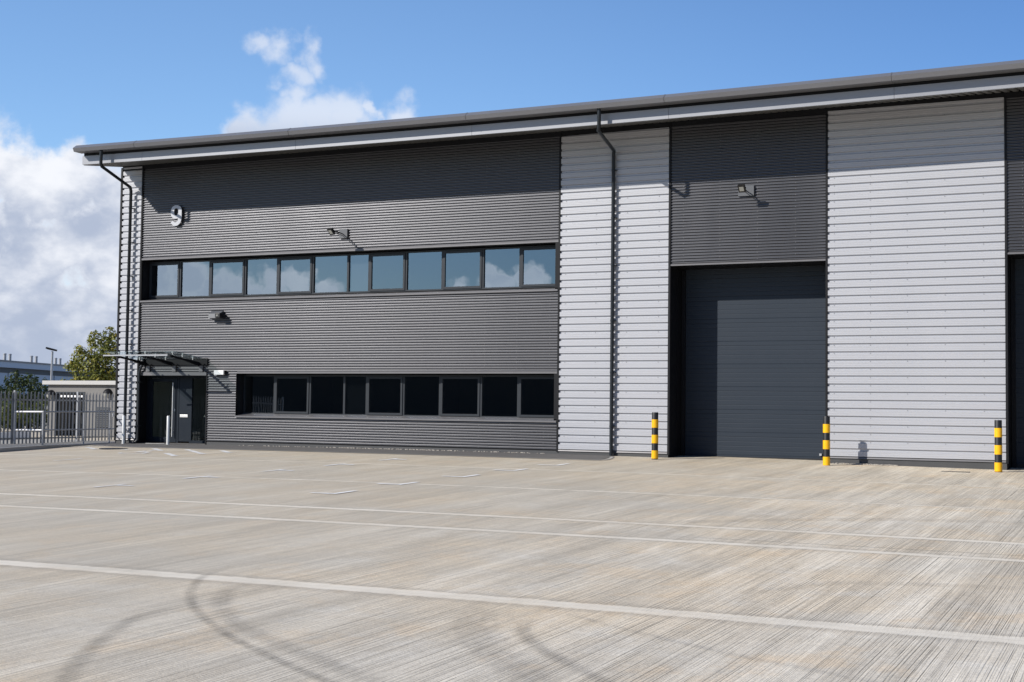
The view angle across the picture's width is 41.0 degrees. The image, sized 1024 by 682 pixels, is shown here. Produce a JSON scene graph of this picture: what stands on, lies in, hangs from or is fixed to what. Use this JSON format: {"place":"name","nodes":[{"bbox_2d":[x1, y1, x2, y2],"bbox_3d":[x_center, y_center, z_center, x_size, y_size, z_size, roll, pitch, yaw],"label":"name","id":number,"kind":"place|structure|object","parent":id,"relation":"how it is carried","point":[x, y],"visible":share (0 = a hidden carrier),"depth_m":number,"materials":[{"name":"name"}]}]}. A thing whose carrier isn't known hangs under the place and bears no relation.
{"place":"outdoors","nodes":[
{"label":"outdoors","id":0,"kind":"place"},
{"bbox_2d":[0,353,115,402],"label":"warehouse","id":1,"kind":"structure","parent":0,"point":[41,371],"depth_m":159.52,"materials":[{"name":"metal"}]},
{"bbox_2d":[0,426,1023,681],"bbox_3d":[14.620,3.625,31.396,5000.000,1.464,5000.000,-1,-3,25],"label":"concrete yard","id":2,"kind":"structure","parent":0,"point":[236,566],"depth_m":14.71,"materials":[{"name":"grey concrete"}]},
{"bbox_2d":[1,432,28,437],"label":"barrier block","id":3,"kind":"structure","parent":2,"relation":"on","point":[16,434],"depth_m":46.58,"materials":[{"name":"white paint"}]},
{"bbox_2d":[0,439,114,447],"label":"verge","id":4,"kind":"structure","parent":2,"relation":"on","point":[2,445],"depth_m":43.83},
{"bbox_2d":[1,397,20,430],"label":"bush","id":5,"kind":"object","parent":4,"relation":"on","point":[6,416],"visible":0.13,"depth_m":57.93,"materials":[{"name":"green plant"}]},
{"bbox_2d":[1,396,36,427],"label":"bush","id":6,"kind":"object","parent":4,"relation":"on","point":[17,413],"visible":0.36,"depth_m":57.12,"materials":[{"name":"green plant"}]},
{"bbox_2d":[0,370,46,424],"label":"dark shrub","id":7,"kind":"object","parent":4,"relation":"on","point":[22,383],"visible":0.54,"depth_m":63.81,"materials":[{"name":"green plant"}]},
{"bbox_2d":[9,409,46,431],"bbox_3d":[-20.626,3.554,58.356,1.693,1.367,1.039,1,-3,-15],"label":"bush","id":8,"kind":"object","parent":4,"relation":"on","point":[31,424],"visible":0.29,"depth_m":58.31,"materials":[{"name":"green plant"}]},
{"bbox_2d":[28,398,47,427],"bbox_3d":[-20.315,3.378,59.594,1.286,1.850,1.824,-4,-6,60],"label":"bush","id":9,"kind":"object","parent":4,"relation":"on","point":[39,409],"visible":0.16,"depth_m":59.33,"materials":[{"name":"green plant"}]},
{"bbox_2d":[26,376,50,409],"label":"dark shrub","id":10,"kind":"object","parent":4,"relation":"on","point":[45,389],"visible":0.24,"depth_m":67.91,"materials":[{"name":"green plant"}]},
{"bbox_2d":[46,347,56,380],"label":"street lamp","id":11,"kind":"object","parent":4,"relation":"on","point":[51,374],"visible":0.54,"depth_m":111.79,"materials":[{"name":"grey metal"}]},
{"bbox_2d":[0,390,114,443],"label":"palisade fence","id":12,"kind":"object","parent":4,"relation":"on","point":[78,400],"visible":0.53,"depth_m":44.02,"materials":[{"name":"metal"}]},
{"bbox_2d":[14,411,114,444],"bbox_3d":[-14.005,2.788,43.242,1.164,1.184,3.437,-1,-3,25],"label":"guard rail","id":13,"kind":"object","parent":4,"relation":"on","point":[43,429],"visible":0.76,"depth_m":41.94,"materials":[{"name":"metal"}]},
{"bbox_2d":[42,381,115,435],"bbox_3d":[-15.153,2.736,51.915,3.890,2.385,3.320,-1,-3,25],"label":"kiosk","id":14,"kind":"object","parent":4,"relation":"on","point":[84,387],"visible":0.38,"depth_m":50.69,"materials":[{"name":"concrete"}]},
{"bbox_2d":[46,390,54,398],"bbox_3d":[-17.279,1.990,51.190,0.380,0.330,0.236,-1,-3,25],"label":"bulkhead light","id":15,"kind":"object","parent":14,"relation":"attached to","point":[51,392],"visible":0.76,"depth_m":51.13,"materials":[{"name":"grey metal"}]},
{"bbox_2d":[103,389,111,397],"bbox_3d":[-14.811,1.903,50.047,0.380,0.330,0.236,-1,-3,25],"label":"bulkhead light","id":16,"kind":"object","parent":14,"relation":"attached to","point":[107,391],"visible":0.77,"depth_m":49.98,"materials":[{"name":"grey metal"}]},
{"bbox_2d":[58,326,116,380],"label":"broadleaf tree","id":17,"kind":"object","parent":4,"relation":"on","point":[96,365],"visible":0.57,"depth_m":68.65,"materials":[{"name":"green plant"}]},
{"bbox_2d":[0,442,114,451],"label":"kerb","id":18,"kind":"structure","parent":2,"relation":"on","point":[19,448],"depth_m":40.75,"materials":[{"name":"concrete"}]},
{"bbox_2d":[99,448,127,449],"bbox_3d":[-11.835,3.205,40.684,0.840,0.036,0.840,-1,-3,25],"label":"manhole cover","id":19,"kind":"object","parent":2,"relation":"on","point":[112,448],"visible":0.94,"depth_m":40.41,"materials":[{"name":"grey metal"}]},
{"bbox_2d":[96,484,134,486],"bbox_3d":[-7.596,2.793,26.407,0.539,0.024,0.903,-1,-3,25],"label":"parking marking","id":20,"kind":"object","parent":2,"relation":"on","point":[118,485],"visible":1,"depth_m":26.45,"materials":[{"name":"white paint"}]},
{"bbox_2d":[120,450,152,453],"bbox_3d":[-10.561,3.126,38.612,0.891,0.053,1.790,1,-3,0],"label":"wheelchair marking","id":21,"kind":"object","parent":2,"relation":"on","point":[148,451],"visible":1,"depth_m":38.25,"materials":[{"name":"white paint"}]},
{"bbox_2d":[185,449,204,453],"bbox_3d":[-8.957,3.125,38.662,0.180,0.047,2.611,2,-3,-24],"label":"hatched marking","id":22,"kind":"object","parent":2,"relation":"on","point":[194,451],"visible":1,"depth_m":38.76,"materials":[{"name":"white paint"}]},
{"bbox_2d":[310,490,353,493],"bbox_3d":[-3.250,2.744,24.923,0.569,0.019,0.830,-1,-3,25],"label":"parking marking","id":23,"kind":"object","parent":2,"relation":"on","point":[332,493],"visible":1,"depth_m":24.74,"materials":[{"name":"white paint"}]},
{"bbox_2d":[323,463,355,465],"bbox_3d":[-4.068,2.964,32.811,0.539,0.024,0.903,-1,-3,25],"label":"parking marking","id":24,"kind":"object","parent":2,"relation":"on","point":[342,464],"visible":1,"depth_m":32.85,"materials":[{"name":"white paint"}]},
{"bbox_2d":[92,442,611,459],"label":"footpath","id":25,"kind":"structure","parent":2,"relation":"on","point":[408,451],"depth_m":39.07,"materials":[{"name":"grey concrete"}]},
{"bbox_2d":[122,415,125,443],"bbox_3d":[-12.364,2.848,43.589,0.170,0.955,0.170,-1,-3,25],"label":"bollard","id":26,"kind":"object","parent":25,"relation":"on","point":[123,427],"visible":0.92,"depth_m":43.55,"materials":[{"name":"metal"}]},
{"bbox_2d":[165,416,169,444],"bbox_3d":[-10.758,2.819,42.844,0.170,0.955,0.170,-1,-3,25],"label":"bollard","id":27,"kind":"object","parent":25,"relation":"on","point":[168,432],"visible":0.92,"depth_m":42.80,"materials":[{"name":"silver metal"}]},
{"bbox_2d":[99,445,612,459],"bbox_3d":[-5.280,3.142,39.138,17.428,0.057,1.708,-1,-3,25],"label":"path edging","id":28,"kind":"object","parent":2,"relation":"on","point":[381,453],"visible":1,"depth_m":37.51,"materials":[{"name":"concrete"}]},
{"bbox_2d":[377,482,416,484],"bbox_3d":[-2.255,2.809,27.109,0.569,0.019,0.830,-1,-3,25],"label":"parking marking","id":29,"kind":"object","parent":2,"relation":"on","point":[397,484],"visible":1,"depth_m":26.92,"materials":[{"name":"white paint"}]},
{"bbox_2d":[73,60,1023,469],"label":"warehouse","id":30,"kind":"structure","parent":2,"relation":"on","point":[599,278],"depth_m":37.23,"materials":[{"name":"metal"}]},
{"bbox_2d":[149,261,180,298],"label":"window","id":31,"kind":"structure","parent":30,"relation":"in","point":[164,277],"depth_m":44.09,"materials":[{"name":"glass"}]},
{"bbox_2d":[146,376,205,443],"bbox_3d":[-10.671,2.191,43.545,2.760,2.168,0.600,-1,-3,25],"label":"entrance door","id":32,"kind":"structure","parent":30,"relation":"in","point":[182,386],"depth_m":43.78,"materials":[{"name":"grey metal"}]},
{"bbox_2d":[171,205,181,225],"bbox_3d":[-10.643,-3.979,43.504,0.430,0.660,0.100,-1,-3,25],"label":"house number","id":33,"kind":"object","parent":30,"relation":"attached to","point":[178,216],"visible":1,"depth_m":43.45,"materials":[{"name":"silver metal"}]},
{"bbox_2d":[180,260,209,297],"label":"window","id":34,"kind":"structure","parent":30,"relation":"in","point":[194,275],"depth_m":43.62,"materials":[{"name":"glass"}]},
{"bbox_2d":[208,311,223,318],"bbox_3d":[-9.200,-0.819,42.536,0.500,0.255,0.288,-1,-3,25],"label":"wall light","id":35,"kind":"object","parent":30,"relation":"attached to","point":[216,315],"visible":1,"depth_m":42.53,"materials":[{"name":"black plastic"}]},
{"bbox_2d":[214,370,226,374],"bbox_3d":[-9.054,0.981,42.468,0.405,0.138,0.108,-1,-3,25],"label":"emergency light","id":36,"kind":"object","parent":30,"relation":"attached to","point":[220,372],"visible":1,"depth_m":42.41,"materials":[{"name":"white paint"}]},
{"bbox_2d":[209,258,245,296],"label":"window","id":37,"kind":"structure","parent":30,"relation":"in","point":[227,276],"depth_m":43.04,"materials":[{"name":"glass"}]},
{"bbox_2d":[243,375,274,413],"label":"window","id":38,"kind":"structure","parent":30,"relation":"in","point":[259,390],"depth_m":42.36,"materials":[{"name":"glass"}]},
{"bbox_2d":[245,257,277,295],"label":"window","id":39,"kind":"structure","parent":30,"relation":"in","point":[260,273],"depth_m":42.55,"materials":[{"name":"glass"}]},
{"bbox_2d":[274,375,309,413],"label":"window","id":40,"kind":"structure","parent":30,"relation":"in","point":[292,392],"depth_m":41.81,"materials":[{"name":"glass"}]},
{"bbox_2d":[277,255,312,294],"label":"window","id":41,"kind":"structure","parent":30,"relation":"in","point":[295,273],"depth_m":41.98,"materials":[{"name":"glass"}]},
{"bbox_2d":[309,375,343,414],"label":"window","id":42,"kind":"structure","parent":30,"relation":"in","point":[326,391],"depth_m":41.32,"materials":[{"name":"glass"}]},
{"bbox_2d":[312,254,347,293],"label":"window","id":43,"kind":"structure","parent":30,"relation":"in","point":[330,272],"depth_m":41.48,"materials":[{"name":"glass"}]},
{"bbox_2d":[327,228,347,238],"bbox_3d":[-5.182,-3.224,40.512,0.280,0.285,0.811,-1,-3,25],"label":"floodlight","id":44,"kind":"object","parent":30,"relation":"attached to","point":[343,233],"visible":1,"depth_m":40.79,"materials":[{"name":"black plastic"}]},
{"bbox_2d":[344,375,366,414],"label":"window","id":45,"kind":"structure","parent":30,"relation":"in","point":[355,386],"depth_m":40.91,"materials":[{"name":"glass"}]},
{"bbox_2d":[348,253,368,292],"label":"window","id":46,"kind":"structure","parent":30,"relation":"in","point":[358,264],"depth_m":41.07,"materials":[{"name":"glass"}]},
{"bbox_2d":[366,375,403,415],"bbox_3d":[-3.743,1.611,40.449,1.254,1.217,0.092,-1,-3,25],"label":"window","id":47,"kind":"structure","parent":30,"relation":"in","point":[384,394],"depth_m":40.43,"materials":[{"name":"glass"}]},
{"bbox_2d":[369,251,405,292],"bbox_3d":[-3.682,-2.044,40.623,1.259,1.185,0.092,-1,-3,25],"label":"window","id":48,"kind":"structure","parent":30,"relation":"in","point":[387,270],"depth_m":40.61,"materials":[{"name":"glass"}]},
{"bbox_2d":[403,375,439,415],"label":"window","id":49,"kind":"structure","parent":30,"relation":"in","point":[421,395],"depth_m":39.95,"materials":[{"name":"glass"}]},
{"bbox_2d":[406,250,442,291],"bbox_3d":[-2.558,-2.055,40.113,1.210,1.185,0.070,-1,-3,25],"label":"window","id":50,"kind":"structure","parent":30,"relation":"in","point":[423,268],"depth_m":40.13,"materials":[{"name":"glass"}]},
{"bbox_2d":[440,375,480,416],"bbox_3d":[-1.481,1.586,39.398,1.322,1.217,0.092,-1,-3,25],"label":"window","id":51,"kind":"structure","parent":30,"relation":"in","point":[460,395],"depth_m":39.38,"materials":[{"name":"glass"}]},
{"bbox_2d":[442,248,482,290],"bbox_3d":[-1.420,-2.068,39.572,1.311,1.185,0.092,-1,-3,25],"label":"window","id":52,"kind":"structure","parent":30,"relation":"in","point":[462,269],"depth_m":39.56,"materials":[{"name":"glass"}]},
{"bbox_2d":[481,375,517,417],"bbox_3d":[-0.344,1.574,38.882,1.174,1.217,0.070,-1,-3,25],"label":"window","id":53,"kind":"structure","parent":30,"relation":"in","point":[499,393],"depth_m":38.89,"materials":[{"name":"glass"}]},
{"bbox_2d":[483,246,520,288],"bbox_3d":[-0.286,-2.080,39.058,1.179,1.185,0.070,-1,-3,25],"label":"window","id":54,"kind":"structure","parent":30,"relation":"in","point":[501,265],"depth_m":39.07,"materials":[{"name":"glass"}]},
{"bbox_2d":[518,375,553,417],"bbox_3d":[0.749,1.561,38.363,1.247,1.217,0.092,-1,-3,25],"label":"window","id":55,"kind":"structure","parent":30,"relation":"in","point":[535,392],"depth_m":38.38,"materials":[{"name":"glass"}]},
{"bbox_2d":[520,245,555,287],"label":"window","id":56,"kind":"structure","parent":30,"relation":"in","point":[537,263],"depth_m":38.56,"materials":[{"name":"glass"}]},
{"bbox_2d":[737,184,753,196],"bbox_3d":[5.999,-3.928,35.473,0.420,0.270,0.591,-1,-3,25],"label":"floodlight","id":57,"kind":"object","parent":30,"relation":"attached to","point":[743,190],"visible":1,"depth_m":35.63,"materials":[{"name":"black plastic"}]},
{"bbox_2d":[681,265,825,459],"bbox_3d":[6.523,0.599,36.493,4.180,5.342,0.107,-1,-3,25],"label":"roller door","id":58,"kind":"structure","parent":30,"relation":"in","point":[753,339],"depth_m":36.57,"materials":[{"name":"metal"}]},
{"bbox_2d":[1010,259,1023,467],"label":"roller door","id":59,"kind":"structure","parent":30,"relation":"in","point":[1017,265],"depth_m":33.75,"materials":[{"name":"metal"}]},
{"bbox_2d":[243,445,897,465],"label":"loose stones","id":60,"kind":"object","parent":2,"relation":"on","point":[543,453],"visible":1,"depth_m":38.78,"materials":[{"name":"grey gravel"}]},
{"bbox_2d":[651,412,657,459],"bbox_3d":[3.709,2.484,35.517,0.175,1.270,0.175,-1,-3,25],"label":"bollard","id":61,"kind":"object","parent":2,"relation":"on","point":[654,453],"visible":0.97,"depth_m":35.45,"materials":[{"name":"yellow plastic"}]},
{"bbox_2d":[823,416,829,465],"bbox_3d":[7.734,2.492,33.667,0.175,1.270,0.175,-1,-3,25],"label":"bollard","id":62,"kind":"object","parent":2,"relation":"on","point":[826,440],"visible":0.94,"depth_m":33.60,"materials":[{"name":"yellow plastic"}]},
{"bbox_2d":[994,420,1001,471],"bbox_3d":[11.353,2.482,31.963,0.175,1.270,0.175,-1,-3,25],"label":"bollard","id":63,"kind":"object","parent":2,"relation":"on","point":[998,445],"visible":0.95,"depth_m":31.90,"materials":[{"name":"yellow plastic"}]},
{"bbox_2d":[0,0,1023,367],"label":"sky","id":64,"kind":"structure","parent":0,"point":[73,73],"materials":[{"name":"blue"}]}
]}

